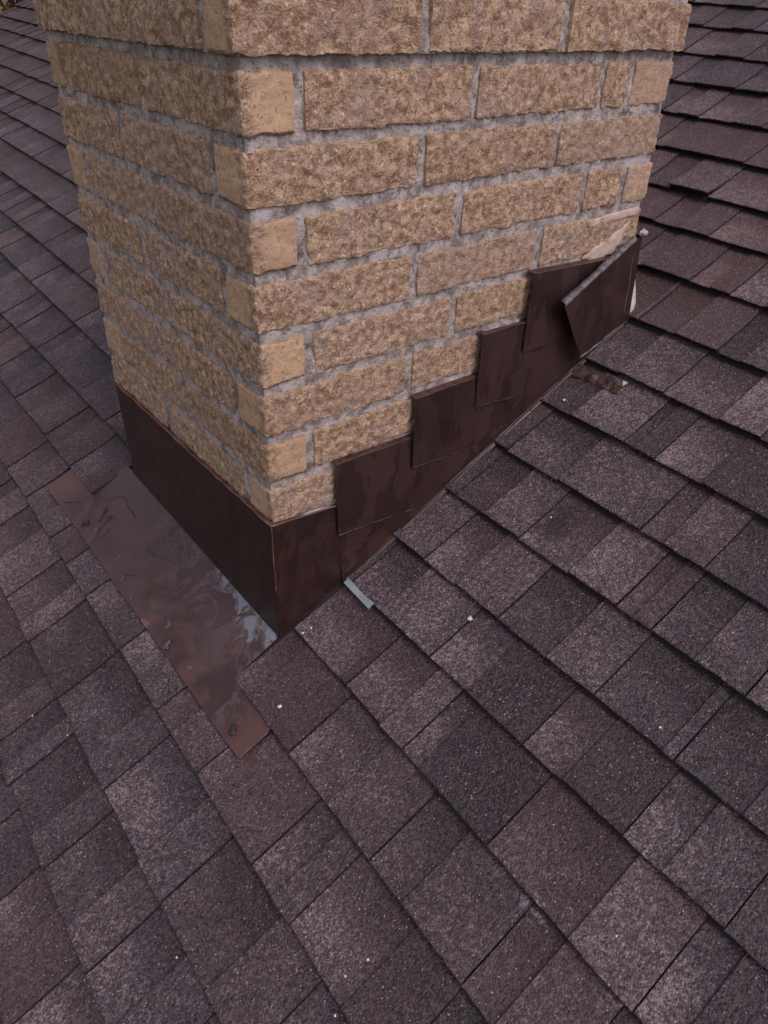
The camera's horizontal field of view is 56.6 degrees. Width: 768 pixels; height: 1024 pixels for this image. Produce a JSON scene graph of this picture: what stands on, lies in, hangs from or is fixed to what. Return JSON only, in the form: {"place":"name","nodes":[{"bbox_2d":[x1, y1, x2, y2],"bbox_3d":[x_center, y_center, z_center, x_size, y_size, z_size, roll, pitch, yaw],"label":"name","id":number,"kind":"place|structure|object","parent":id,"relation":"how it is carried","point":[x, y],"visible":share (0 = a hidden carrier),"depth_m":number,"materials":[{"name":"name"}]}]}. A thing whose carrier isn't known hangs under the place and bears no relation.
{"place":"outdoors","nodes":[
{"label":"outdoors","id":0,"kind":"place"},
{"bbox_2d":[0,0,18,12],"bbox_3d":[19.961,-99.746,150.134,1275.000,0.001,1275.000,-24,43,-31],"label":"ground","id":1,"kind":"structure","parent":0,"point":[4,2],"depth_m":342.61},
{"bbox_2d":[0,0,23,11],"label":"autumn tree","id":2,"kind":"object","parent":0,"point":[10,5],"visible":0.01,"depth_m":7.49,"materials":[{"name":"brown plant"}]},
{"bbox_2d":[0,0,767,1023],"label":"shingle roof","id":3,"kind":"structure","parent":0,"point":[512,802],"depth_m":1.22,"materials":[{"name":"asphalt"}]},
{"bbox_2d":[47,383,345,758],"bbox_3d":[-0.428,-0.001,1.533,0.330,0.353,0.994,-24,43,-31],"label":"apron flashing","id":4,"kind":"object","parent":3,"relation":"on","point":[220,583],"visible":1,"depth_m":1.44,"materials":[{"name":"brown metal"}]},
{"bbox_2d":[344,578,373,608],"bbox_3d":[-0.049,0.155,1.360,0.012,0.013,0.086,-22,42,-30],"label":"metal strip","id":5,"kind":"object","parent":3,"relation":"on","point":[359,594],"visible":1,"depth_m":1.36,"materials":[{"name":"silver metal"}]},
{"bbox_2d":[32,0,691,617],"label":"brick chimney","id":6,"kind":"object","parent":3,"relation":"on","point":[322,236],"visible":0.79,"depth_m":1.12,"materials":[{"name":"beige brick"}]},
{"bbox_2d":[332,433,416,535],"bbox_3d":[-0.013,-0.046,1.336,0.194,0.174,0.018,-24,43,-31],"label":"step flashing","id":7,"kind":"object","parent":6,"relation":"attached to","point":[374,484],"visible":1,"depth_m":1.32,"materials":[{"name":"brown metal"}]},
{"bbox_2d":[410,372,480,467],"bbox_3d":[0.120,-0.171,1.373,0.182,0.162,0.019,-24,43,-31],"label":"step flashing","id":8,"kind":"object","parent":6,"relation":"attached to","point":[446,419],"visible":1,"depth_m":1.36,"materials":[{"name":"brown metal"}]},
{"bbox_2d":[475,318,529,406],"bbox_3d":[0.231,-0.287,1.397,0.146,0.163,0.020,-24,43,-31],"label":"step flashing","id":9,"kind":"object","parent":6,"relation":"attached to","point":[503,364],"visible":0.99,"depth_m":1.38,"materials":[{"name":"brown metal"}]},
{"bbox_2d":[523,255,609,351],"bbox_3d":[0.364,-0.421,1.428,0.245,0.156,0.021,-24,43,-31],"label":"step flashing","id":10,"kind":"object","parent":6,"relation":"attached to","point":[547,321],"visible":0.62,"depth_m":1.39,"materials":[{"name":"brown metal"}]},
{"bbox_2d":[560,229,647,357],"bbox_3d":[0.447,-0.441,1.462,0.057,0.233,0.291,25,42,29],"label":"flashing","id":11,"kind":"object","parent":6,"relation":"attached to","point":[597,302],"visible":1,"depth_m":1.46,"materials":[{"name":"brown metal"}]},
{"bbox_2d":[341,324,623,581],"bbox_3d":[0.226,-0.200,1.442,0.760,0.519,0.019,-24,43,-31],"label":"base flashing","id":12,"kind":"object","parent":3,"relation":"on","point":[551,364],"visible":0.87,"depth_m":1.45,"materials":[{"name":"brown metal"}]},
{"bbox_2d":[569,364,625,394],"bbox_3d":[0.448,-0.283,1.510,0.043,0.029,0.127,-24,43,-31],"label":"debris","id":13,"kind":"object","parent":3,"relation":"on","point":[613,384],"visible":1,"depth_m":1.50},
{"bbox_2d":[623,283,635,323],"bbox_3d":[0.538,-0.466,1.559,0.054,0.122,0.006,-24,43,-31],"label":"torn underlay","id":14,"kind":"object","parent":3,"relation":"on","point":[633,302],"visible":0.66,"depth_m":1.57,"materials":[{"name":"white"}]}
]}

